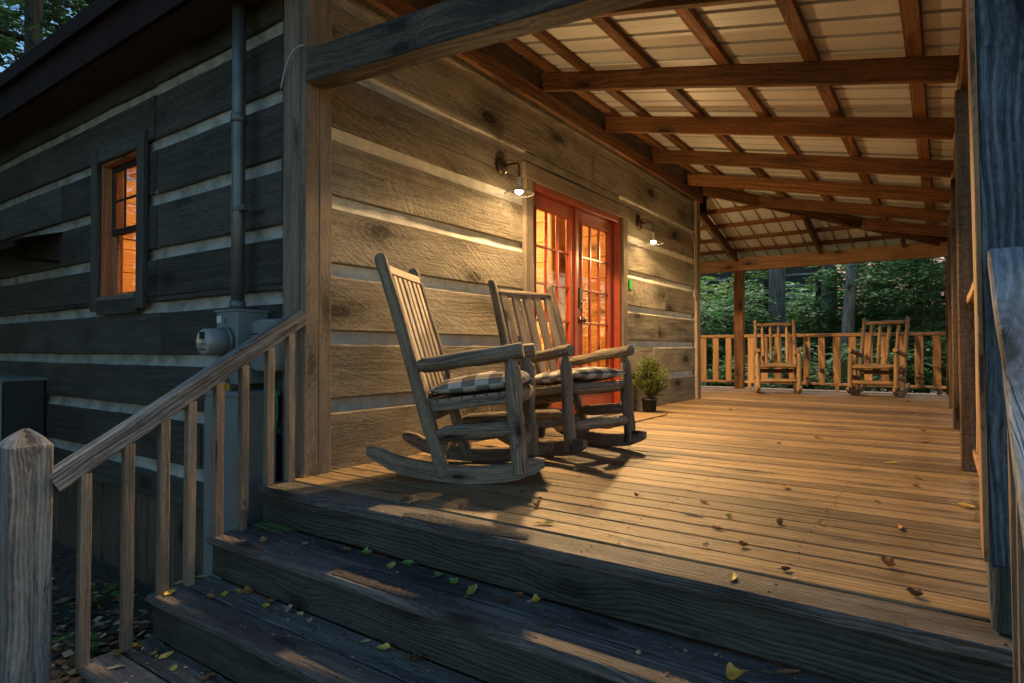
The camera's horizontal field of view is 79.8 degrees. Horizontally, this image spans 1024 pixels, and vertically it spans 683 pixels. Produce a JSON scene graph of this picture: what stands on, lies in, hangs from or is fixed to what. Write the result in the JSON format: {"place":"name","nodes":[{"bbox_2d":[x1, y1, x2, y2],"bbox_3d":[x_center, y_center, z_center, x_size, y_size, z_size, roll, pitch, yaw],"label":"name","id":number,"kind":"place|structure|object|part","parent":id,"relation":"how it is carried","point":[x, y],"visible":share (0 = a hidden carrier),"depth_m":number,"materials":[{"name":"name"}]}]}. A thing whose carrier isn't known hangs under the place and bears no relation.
{"place":"outdoors","nodes":[
{"label":"outdoors","id":0,"kind":"place"},
{"bbox_2d":[0,1,79,71],"label":"sky","id":1,"kind":"structure","parent":0,"point":[1,68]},
{"bbox_2d":[51,387,945,682],"bbox_3d":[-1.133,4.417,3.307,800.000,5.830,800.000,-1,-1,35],"label":"ground","id":2,"kind":"structure","parent":0,"point":[65,583],"depth_m":3.98,"materials":[{"name":"soil"}]},
{"bbox_2d":[0,0,47,52],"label":"tree","id":3,"kind":"object","parent":2,"relation":"on","point":[9,8],"visible":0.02,"depth_m":14.07,"materials":[{"name":"green plant"}]},
{"bbox_2d":[0,33,49,53],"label":"tree","id":4,"kind":"object","parent":2,"relation":"on","point":[16,48],"visible":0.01,"depth_m":12.56,"materials":[{"name":"green plant"}]},
{"bbox_2d":[0,0,84,68],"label":"tree","id":5,"kind":"object","parent":2,"relation":"on","point":[10,61],"visible":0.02,"depth_m":16.09,"materials":[{"name":"green plant"}]},
{"bbox_2d":[0,0,94,72],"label":"tree","id":6,"kind":"object","parent":2,"relation":"on","point":[35,23],"visible":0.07,"depth_m":11.02,"materials":[{"name":"green plant"}]},
{"bbox_2d":[51,632,101,651],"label":"weed","id":7,"kind":"object","parent":2,"relation":"on","point":[92,645],"visible":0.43,"depth_m":3.39,"materials":[{"name":"green plant"}]},
{"bbox_2d":[74,583,119,606],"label":"weed","id":8,"kind":"object","parent":2,"relation":"on","point":[111,586],"visible":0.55,"depth_m":4.12,"materials":[{"name":"green plant"}]},
{"bbox_2d":[51,555,162,682],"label":"leaf litter","id":9,"kind":"object","parent":2,"relation":"on","point":[141,626],"visible":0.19,"depth_m":3.60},
{"bbox_2d":[203,388,279,600],"bbox_3d":[-1.531,1.047,3.440,0.434,1.542,0.207,-1,-1,35],"label":"utility cabinet","id":10,"kind":"object","parent":2,"relation":"on","point":[255,467],"visible":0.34,"depth_m":3.33,"materials":[{"name":"metal"}]},
{"bbox_3d":[-1.586,0.987,3.362,0.394,1.300,0.008,-1,-1,35],"label":"door","id":11,"kind":"part","parent":10,"relation":"part of","materials":[{"name":"grey paint"}]},
{"bbox_2d":[225,377,230,390],"bbox_3d":[-1.597,0.236,3.441,0.035,0.078,0.020,-1,-1,35],"label":"padlock","id":12,"kind":"object","parent":10,"relation":"on","point":[228,386],"visible":0.94,"depth_m":3.43,"materials":[{"name":"gold metal"}]},
{"bbox_2d":[0,0,706,609],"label":"log cabin","id":13,"kind":"object","parent":2,"relation":"on","point":[114,144],"visible":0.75,"depth_m":4.43,"materials":[{"name":"brown wood"}]},
{"bbox_2d":[0,375,46,441],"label":"air conditioner","id":14,"kind":"object","parent":13,"relation":"attached to","point":[22,402],"visible":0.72,"depth_m":5.35,"materials":[{"name":"metal"}]},
{"bbox_2d":[0,232,61,262],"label":"wall awning","id":15,"kind":"object","parent":13,"relation":"attached to","point":[16,242],"depth_m":5.25,"materials":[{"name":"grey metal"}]},
{"bbox_2d":[90,129,148,314],"bbox_3d":[-2.965,-0.867,4.731,0.900,1.315,0.193,-1,-1,35],"label":"window","id":16,"kind":"structure","parent":13,"relation":"in","point":[110,164],"depth_m":4.85,"materials":[{"name":"brown wood"}]},
{"bbox_2d":[123,225,135,239],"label":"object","id":17,"kind":"structure","parent":13,"relation":"in","point":[132,236],"depth_m":6.85,"materials":[{"name":"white wood"}]},
{"bbox_2d":[196,309,269,383],"bbox_3d":[-1.599,0.029,3.483,0.231,0.420,0.342,-1,-1,35],"label":"electric meter","id":18,"kind":"object","parent":13,"relation":"attached to","point":[230,332],"visible":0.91,"depth_m":3.42,"materials":[{"name":"grey paint"}]},
{"bbox_2d":[229,0,262,308],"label":"conduit","id":19,"kind":"object","parent":13,"relation":"attached to","point":[239,207],"visible":0.88,"depth_m":3.56,"materials":[{"name":"metal"}]},
{"bbox_2d":[250,319,284,371],"bbox_3d":[-1.354,0.023,3.446,0.290,0.300,0.114,-1,-1,35],"label":"cable box","id":20,"kind":"object","parent":13,"relation":"attached to","point":[257,327],"visible":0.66,"depth_m":3.39,"materials":[{"name":"grey plastic"}]},
{"bbox_2d":[274,385,277,433],"bbox_3d":[-1.305,0.387,3.349,0.082,0.424,0.028,-1,-1,35],"label":"ground wire","id":21,"kind":"object","parent":20,"relation":"hanging from","point":[277,409],"visible":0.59,"depth_m":3.33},
{"bbox_2d":[281,0,283,296],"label":"power cable","id":22,"kind":"object","parent":13,"relation":"attached to","point":[282,163],"visible":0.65,"depth_m":3.47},
{"bbox_2d":[280,44,304,89],"bbox_3d":[-1.221,-1.519,3.384,0.221,0.197,0.030,-1,-1,35],"label":"wire","id":23,"kind":"object","parent":13,"relation":"attached to","point":[291,53],"visible":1,"depth_m":3.39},
{"bbox_2d":[496,158,533,197],"bbox_3d":[0.034,-1.300,4.779,0.290,0.316,0.239,-1,-1,35],"label":"wall lamp","id":24,"kind":"object","parent":13,"relation":"attached to","point":[502,165],"visible":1,"depth_m":4.81,"materials":[{"name":"grey metal"}]},
{"bbox_2d":[521,161,628,428],"bbox_3d":[0.631,-0.357,5.962,0.190,2.261,2.045,-1,-1,35],"label":"french door","id":25,"kind":"structure","parent":13,"relation":"in","point":[559,197],"depth_m":6.00,"materials":[{"name":"red paint"}]},
{"bbox_2d":[629,279,631,288],"bbox_3d":[1.331,-0.644,6.865,0.006,0.110,0.070,-1,-1,35],"label":"wall tag","id":26,"kind":"object","parent":13,"relation":"attached to","point":[630,283],"depth_m":6.86,"materials":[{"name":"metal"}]},
{"bbox_2d":[305,0,967,273],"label":"porch roof","id":27,"kind":"structure","parent":13,"relation":"attached to","point":[793,133],"depth_m":4.82,"materials":[{"name":"brown wood"}]},
{"bbox_2d":[637,218,663,244],"bbox_3d":[1.587,-1.270,6.987,0.290,0.316,0.239,-1,-1,35],"label":"wall lamp","id":28,"kind":"object","parent":13,"relation":"attached to","point":[640,223],"visible":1,"depth_m":7.00,"materials":[{"name":"brown metal"}]},
{"bbox_2d":[351,545,386,556],"bbox_3d":[0.786,1.371,7.733,8.100,1.055,9.820,-1,-1,35],"label":"deck frame","id":29,"kind":"object","parent":2,"relation":"on","point":[374,552],"depth_m":3.33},
{"bbox_2d":[258,386,1012,667],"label":"deck","id":30,"kind":"structure","parent":29,"relation":"on","point":[840,476],"depth_m":2.70,"materials":[{"name":"wood"}]},
{"bbox_2d":[400,493,415,499],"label":"fallen leaf","id":31,"kind":"object","parent":30,"relation":"on","point":[406,496],"visible":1,"depth_m":2.84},
{"bbox_2d":[366,253,553,483],"bbox_3d":[-0.257,0.135,3.483,0.940,1.204,0.701,0,-1,8],"label":"rocking chair","id":32,"kind":"object","parent":30,"relation":"on","point":[429,363],"visible":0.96,"depth_m":3.19,"materials":[{"name":"wood"}]},
{"bbox_2d":[427,370,535,398],"bbox_3d":[-0.153,0.295,3.465,0.532,0.270,0.524,0,-1,8],"label":"seat cushion","id":33,"kind":"object","parent":32,"relation":"on","point":[488,381],"visible":0.85,"depth_m":3.25,"materials":[{"name":"fabric"}]},
{"bbox_2d":[534,361,554,436],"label":"potted shrub","id":34,"kind":"object","parent":30,"relation":"on","point":[541,430],"visible":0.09,"depth_m":4.84,"materials":[{"name":"green plant"}]},
{"bbox_2d":[534,520,560,523],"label":"fallen leaf","id":35,"kind":"object","parent":30,"relation":"on","point":[547,522],"visible":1,"depth_m":2.42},
{"bbox_2d":[488,279,646,455],"bbox_3d":[0.363,0.146,4.301,0.685,1.204,0.940,1,-1,-41],"label":"rocking chair","id":36,"kind":"object","parent":30,"relation":"on","point":[572,427],"visible":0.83,"depth_m":4.30,"materials":[{"name":"wood"}]},
{"bbox_2d":[535,367,628,384],"bbox_3d":[0.432,0.306,4.219,0.524,0.270,0.532,1,-1,-41],"label":"seat cushion","id":37,"kind":"object","parent":36,"relation":"on","point":[587,374],"visible":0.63,"depth_m":4.06,"materials":[{"name":"fabric"}]},
{"bbox_2d":[605,412,666,428],"bbox_3d":[1.072,0.765,6.037,0.413,0.013,1.420,-1,-1,35],"label":"doormat","id":38,"kind":"object","parent":30,"relation":"on","point":[639,416],"visible":0.41,"depth_m":6.34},
{"bbox_2d":[632,355,674,411],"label":"potted shrub","id":39,"kind":"object","parent":30,"relation":"on","point":[651,383],"visible":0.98,"depth_m":6.79,"materials":[{"name":"green plant"}]},
{"bbox_2d":[680,512,702,517],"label":"twig","id":40,"kind":"object","parent":30,"relation":"on","point":[688,513],"visible":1,"depth_m":2.55,"materials":[{"name":"wood"}]},
{"bbox_2d":[702,542,709,547],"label":"fallen leaf","id":41,"kind":"object","parent":30,"relation":"on","point":[706,544],"visible":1,"depth_m":2.15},
{"bbox_2d":[701,335,733,382],"bbox_3d":[3.158,0.369,11.960,2.336,0.972,0.095,-1,-1,35],"label":"porch railing","id":42,"kind":"object","parent":30,"relation":"on","point":[716,358],"visible":0.24,"depth_m":11.47,"materials":[{"name":"brown wood"}]},
{"bbox_2d":[728,572,736,581],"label":"fallen leaf","id":43,"kind":"object","parent":30,"relation":"on","point":[732,575],"visible":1,"depth_m":1.86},
{"bbox_2d":[734,271,744,387],"bbox_3d":[4.177,-0.222,11.246,0.165,2.132,0.154,-1,-1,35],"label":"porch post","id":44,"kind":"object","parent":30,"relation":"on","point":[739,328],"visible":1,"depth_m":11.19,"materials":[{"name":"brown wood"}]},
{"bbox_2d":[736,540,748,545],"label":"fallen leaf","id":45,"kind":"object","parent":30,"relation":"on","point":[741,543],"visible":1,"depth_m":2.15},
{"bbox_2d":[754,319,801,392],"bbox_3d":[4.290,0.225,9.929,0.677,1.203,0.940,0,-1,19],"label":"rocking chair","id":46,"kind":"object","parent":30,"relation":"on","point":[796,381],"visible":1,"depth_m":10.05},
{"bbox_2d":[776,517,782,523],"bbox_3d":[1.060,0.709,2.428,0.024,0.027,0.024,-1,-1,35],"label":"acorn","id":47,"kind":"object","parent":30,"relation":"on","point":[779,520],"visible":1,"depth_m":2.42,"materials":[{"name":"brown plant"}]},
{"bbox_2d":[777,566,790,569],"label":"fallen leaf","id":48,"kind":"object","parent":30,"relation":"on","point":[785,568],"visible":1,"depth_m":1.92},
{"bbox_2d":[744,332,945,394],"bbox_3d":[5.479,0.347,10.329,3.010,0.971,0.095,-1,-1,35],"label":"porch railing","id":49,"kind":"object","parent":30,"relation":"on","point":[919,374],"visible":0.64,"depth_m":10.29,"materials":[{"name":"brown wood"}]},
{"bbox_2d":[846,317,909,396],"bbox_3d":[5.550,0.216,9.277,0.677,1.203,0.940,-1,-1,44],"label":"rocking chair","id":50,"kind":"object","parent":30,"relation":"on","point":[896,366],"visible":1,"depth_m":9.29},
{"bbox_2d":[879,555,895,566],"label":"fallen leaf","id":51,"kind":"object","parent":30,"relation":"on","point":[889,561],"visible":1,"depth_m":1.95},
{"bbox_2d":[903,587,923,595],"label":"fallen leaf","id":52,"kind":"object","parent":30,"relation":"on","point":[912,591],"visible":1,"depth_m":1.71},
{"bbox_2d":[945,256,948,394],"bbox_3d":[6.762,-0.247,9.424,0.144,2.132,0.144,-1,-1,35],"label":"porch post","id":53,"kind":"object","parent":30,"relation":"on","point":[947,333],"visible":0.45,"depth_m":9.40,"materials":[{"name":"brown wood"}]},
{"bbox_2d":[947,223,952,407],"bbox_3d":[5.268,-0.307,7.271,0.144,2.192,0.142,-1,-1,35],"label":"porch post","id":54,"kind":"object","parent":30,"relation":"on","point":[950,323],"visible":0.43,"depth_m":7.24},
{"bbox_2d":[950,178,959,428],"bbox_3d":[3.953,-0.334,5.384,0.145,2.192,0.143,-1,-1,35],"label":"porch post","id":55,"kind":"object","parent":30,"relation":"on","point":[956,411],"visible":0.43,"depth_m":5.36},
{"bbox_2d":[951,502,975,506],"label":"fallen leaf","id":56,"kind":"object","parent":30,"relation":"on","point":[963,504],"visible":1,"depth_m":2.69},
{"bbox_2d":[954,88,976,470],"bbox_3d":[2.669,-0.359,3.549,0.154,2.193,0.145,-1,-1,35],"label":"porch post","id":57,"kind":"object","parent":30,"relation":"on","point":[966,354],"visible":0.55,"depth_m":3.51,"materials":[{"name":"wood"}]},
{"bbox_2d":[967,281,978,474],"bbox_3d":[1.994,0.224,2.546,0.103,1.000,2.261,-1,-1,35],"label":"porch railing","id":58,"kind":"object","parent":30,"relation":"on","point":[970,297],"visible":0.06,"depth_m":3.33,"materials":[{"name":"brown wood"}]},
{"bbox_2d":[966,0,1023,634],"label":"porch post","id":59,"kind":"object","parent":30,"relation":"on","point":[995,44],"visible":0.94,"depth_m":1.52,"materials":[{"name":"brown wood"}]},
{"bbox_2d":[76,494,1012,682],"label":"porch steps","id":60,"kind":"structure","parent":2,"relation":"on","point":[485,635],"depth_m":2.14,"materials":[{"name":"wood"}]},
{"bbox_2d":[113,648,121,655],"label":"fallen leaf","id":61,"kind":"object","parent":60,"relation":"on","point":[117,652],"visible":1,"depth_m":2.53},
{"bbox_2d":[107,664,127,668],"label":"fallen leaf","id":62,"kind":"object","parent":60,"relation":"on","point":[114,666],"visible":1,"depth_m":2.43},
{"bbox_2d":[0,309,307,682],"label":"stair railing","id":63,"kind":"object","parent":60,"relation":"attached to","point":[32,477],"visible":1,"depth_m":2.56,"materials":[{"name":"brown wood"}]},
{"bbox_2d":[153,651,173,660],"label":"fallen leaf","id":64,"kind":"object","parent":60,"relation":"on","point":[164,655],"visible":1,"depth_m":2.52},
{"bbox_2d":[164,588,175,594],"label":"fallen leaf","id":65,"kind":"object","parent":60,"relation":"on","point":[169,591],"visible":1,"depth_m":2.70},
{"bbox_2d":[170,665,177,670],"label":"fallen leaf","id":66,"kind":"object","parent":60,"relation":"on","point":[173,667],"visible":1,"depth_m":2.42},
{"bbox_2d":[205,593,214,597],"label":"fallen leaf","id":67,"kind":"object","parent":60,"relation":"on","point":[210,595],"visible":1,"depth_m":2.65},
{"bbox_2d":[239,586,252,593],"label":"fallen leaf","id":68,"kind":"object","parent":60,"relation":"on","point":[246,590],"visible":1,"depth_m":2.68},
{"bbox_2d":[257,536,267,541],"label":"fallen leaf","id":69,"kind":"object","parent":60,"relation":"on","point":[263,539],"visible":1,"depth_m":2.80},
{"bbox_2d":[254,522,288,533],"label":"leafy sprig","id":70,"kind":"object","parent":60,"relation":"on","point":[275,530],"visible":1,"depth_m":2.97,"materials":[{"name":"green plant"}]},
{"bbox_2d":[283,604,291,611],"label":"fallen leaf","id":71,"kind":"object","parent":60,"relation":"on","point":[288,608],"visible":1,"depth_m":2.51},
{"bbox_2d":[361,547,371,553],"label":"fallen leaf","id":72,"kind":"object","parent":60,"relation":"on","point":[365,551],"visible":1,"depth_m":2.63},
{"bbox_2d":[377,643,393,649],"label":"fallen leaf","id":73,"kind":"object","parent":60,"relation":"on","point":[385,646],"visible":1,"depth_m":2.20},
{"bbox_2d":[386,560,395,568],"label":"fallen leaf","id":74,"kind":"object","parent":60,"relation":"on","point":[392,564],"visible":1,"depth_m":2.49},
{"bbox_2d":[402,559,416,565],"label":"fallen leaf","id":75,"kind":"object","parent":60,"relation":"on","point":[407,562],"visible":1,"depth_m":2.49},
{"bbox_2d":[409,651,426,661],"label":"fallen leaf","id":76,"kind":"object","parent":60,"relation":"on","point":[414,657],"visible":1,"depth_m":2.10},
{"bbox_2d":[433,571,442,576],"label":"fallen leaf","id":77,"kind":"object","parent":60,"relation":"on","point":[437,574],"visible":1,"depth_m":2.38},
{"bbox_2d":[448,578,458,583],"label":"fallen leaf","id":78,"kind":"object","parent":60,"relation":"on","point":[453,580],"visible":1,"depth_m":2.30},
{"bbox_2d":[464,583,476,597],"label":"fallen leaf","id":79,"kind":"object","parent":60,"relation":"on","point":[473,588],"visible":1,"depth_m":2.23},
{"bbox_2d":[497,593,510,601],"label":"fallen leaf","id":80,"kind":"object","parent":60,"relation":"on","point":[505,598],"visible":1,"depth_m":2.13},
{"bbox_2d":[514,592,524,596],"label":"fallen leaf","id":81,"kind":"object","parent":60,"relation":"on","point":[518,594],"visible":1,"depth_m":2.18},
{"bbox_2d":[532,594,539,601],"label":"fallen leaf","id":82,"kind":"object","parent":60,"relation":"on","point":[535,598],"visible":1,"depth_m":2.13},
{"bbox_2d":[105,463,989,682],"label":"leaf crumbs","id":83,"kind":"object","parent":60,"relation":"on","point":[637,652],"visible":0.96,"depth_m":2.27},
{"bbox_2d":[726,662,747,679],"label":"fallen leaf","id":84,"kind":"object","parent":60,"relation":"on","point":[733,672],"visible":1,"depth_m":1.64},
{"bbox_2d":[775,669,799,673],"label":"fallen leaf","id":85,"kind":"object","parent":60,"relation":"on","point":[786,671],"visible":1,"depth_m":1.67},
{"bbox_2d":[987,246,1023,682],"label":"stair railing","id":86,"kind":"object","parent":60,"relation":"attached to","point":[1006,270],"visible":1,"depth_m":1.24,"materials":[{"name":"grey wood"}]},
{"bbox_2d":[700,284,727,344],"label":"shrub","id":87,"kind":"object","parent":2,"relation":"on","point":[711,299],"visible":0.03,"depth_m":17.81,"materials":[{"name":"green plant"}]},
{"bbox_2d":[700,280,729,378],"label":"shrub","id":88,"kind":"object","parent":2,"relation":"on","point":[713,316],"visible":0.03,"depth_m":14.09,"materials":[{"name":"green plant"}]},
{"bbox_2d":[701,365,733,386],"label":"shrub","id":89,"kind":"object","parent":2,"relation":"on","point":[710,374],"visible":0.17,"depth_m":12.94,"materials":[{"name":"green plant"}]},
{"bbox_2d":[700,270,768,382],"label":"shrub","id":90,"kind":"object","parent":2,"relation":"on","point":[728,285],"visible":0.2,"depth_m":18.46,"materials":[{"name":"green plant"}]},
{"bbox_2d":[700,280,784,385],"bbox_3d":[5.282,0.170,16.184,3.586,3.801,3.155,0,-1,-2],"label":"shrub","id":91,"kind":"object","parent":2,"relation":"on","point":[749,316],"visible":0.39,"depth_m":15.63,"materials":[{"name":"green plant"}]},
{"bbox_2d":[701,290,792,383],"bbox_3d":[6.924,0.056,20.086,3.728,4.276,4.238,1,-1,-39],"label":"shrub","id":92,"kind":"object","parent":2,"relation":"on","point":[745,324],"visible":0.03,"depth_m":19.42,"materials":[{"name":"green plant"}]},
{"bbox_2d":[712,343,817,388],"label":"shrub","id":93,"kind":"object","parent":2,"relation":"on","point":[769,377],"visible":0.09,"depth_m":12.88,"materials":[{"name":"green plant"}]},
{"bbox_2d":[762,269,768,387],"bbox_3d":[8.155,-4.842,18.911,4.159,14.004,5.003,0,-1,-24],"label":"tree","id":94,"kind":"object","parent":2,"relation":"on","point":[766,285],"visible":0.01,"depth_m":18.89,"materials":[{"name":"brown plant"}]},
{"bbox_2d":[745,302,799,386],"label":"shrub","id":95,"kind":"object","parent":2,"relation":"on","point":[789,312],"visible":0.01,"depth_m":19.92,"materials":[{"name":"green plant"}]},
{"bbox_2d":[767,268,788,388],"bbox_3d":[7.359,-5.420,16.214,4.137,15.002,4.846,0,-1,-24],"label":"tree","id":96,"kind":"object","parent":2,"relation":"on","point":[776,284],"visible":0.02,"depth_m":15.87,"materials":[{"name":"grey plant"}]},
{"bbox_2d":[745,281,842,370],"bbox_3d":[10.002,-0.086,21.050,4.890,4.684,4.302,0,-1,-8],"label":"shrub","id":97,"kind":"object","parent":2,"relation":"on","point":[806,296],"visible":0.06,"depth_m":20.05,"materials":[{"name":"green plant"}]},
{"bbox_2d":[795,326,814,373],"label":"shrub","id":98,"kind":"object","parent":2,"relation":"on","point":[800,338],"visible":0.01,"depth_m":20.20,"materials":[{"name":"green plant"}]},
{"bbox_2d":[814,266,821,386],"bbox_3d":[8.824,-5.504,18.505,6.554,15.002,5.548,0,-1,-24],"label":"tree","id":99,"kind":"object","parent":2,"relation":"on","point":[818,292],"depth_m":18.43,"materials":[{"name":"brown plant"}]},
{"bbox_2d":[822,265,837,389],"bbox_3d":[8.884,-5.582,17.969,4.469,15.002,4.942,0,-1,-8],"label":"tree","id":100,"kind":"object","parent":2,"relation":"on","point":[829,299],"depth_m":17.15,"materials":[{"name":"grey plant"}]},
{"bbox_2d":[774,348,889,390],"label":"shrub","id":101,"kind":"object","parent":2,"relation":"on","point":[815,378],"visible":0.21,"depth_m":12.33,"materials":[{"name":"green plant"}]},
{"bbox_2d":[786,283,890,389],"bbox_3d":[8.478,0.147,16.428,3.011,3.454,3.423,0,-1,5],"label":"shrub","id":102,"kind":"object","parent":2,"relation":"on","point":[802,323],"visible":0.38,"depth_m":15.90,"materials":[{"name":"green plant"}]},
{"bbox_2d":[805,276,892,369],"bbox_3d":[11.509,-0.185,20.567,3.050,4.364,3.420,0,-1,21],"label":"shrub","id":103,"kind":"object","parent":2,"relation":"on","point":[808,285],"visible":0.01,"depth_m":21.28,"materials":[{"name":"green plant"}]},
{"bbox_2d":[840,263,858,389],"bbox_3d":[8.223,-3.647,14.002,4.351,11.018,3.886,-1,-1,35],"label":"tree","id":104,"kind":"object","parent":2,"relation":"on","point":[848,320],"visible":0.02,"depth_m":14.09,"materials":[{"name":"grey plant"}]},
{"bbox_2d":[803,258,945,393],"bbox_3d":[9.709,-0.434,15.198,4.302,4.684,4.890,0,-1,-9],"label":"shrub","id":105,"kind":"object","parent":2,"relation":"on","point":[829,276],"visible":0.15,"depth_m":15.58,"materials":[{"name":"green plant"}]},
{"bbox_2d":[826,337,945,393],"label":"shrub","id":106,"kind":"object","parent":2,"relation":"on","point":[910,378],"visible":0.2,"depth_m":11.30,"materials":[{"name":"green plant"}]},
{"bbox_2d":[837,257,944,369],"bbox_3d":[10.727,-0.964,17.260,3.545,5.795,4.434,0,-1,12],"label":"shrub","id":107,"kind":"object","parent":2,"relation":"on","point":[884,291],"visible":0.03,"depth_m":16.90,"materials":[{"name":"green plant"}]},
{"bbox_2d":[837,257,945,392],"bbox_3d":[8.535,-0.556,12.957,2.954,4.643,3.695,0,-1,20],"label":"shrub","id":108,"kind":"object","parent":2,"relation":"on","point":[876,271],"visible":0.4,"depth_m":12.69,"materials":[{"name":"green plant"}]},
{"bbox_2d":[837,257,945,385],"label":"neighbour house","id":109,"kind":"structure","parent":2,"relation":"on","point":[897,288],"depth_m":28.39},
{"bbox_2d":[874,258,945,367],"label":"shrub","id":110,"kind":"object","parent":2,"relation":"on","point":[928,312],"visible":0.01,"depth_m":14.20,"materials":[{"name":"green plant"}]},
{"bbox_2d":[907,330,945,393],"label":"shrub","id":111,"kind":"object","parent":2,"relation":"on","point":[943,355],"visible":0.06,"depth_m":11.23,"materials":[{"name":"green plant"}]},
{"bbox_2d":[700,266,814,388],"bbox_3d":[9.305,-1.598,25.636,7.500,7.498,3.362,-1,-1,35],"label":"neighbour cabin","id":112,"kind":"object","parent":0,"point":[801,275],"visible":0.04,"depth_m":23.34,"materials":[{"name":"metal"}]}
]}

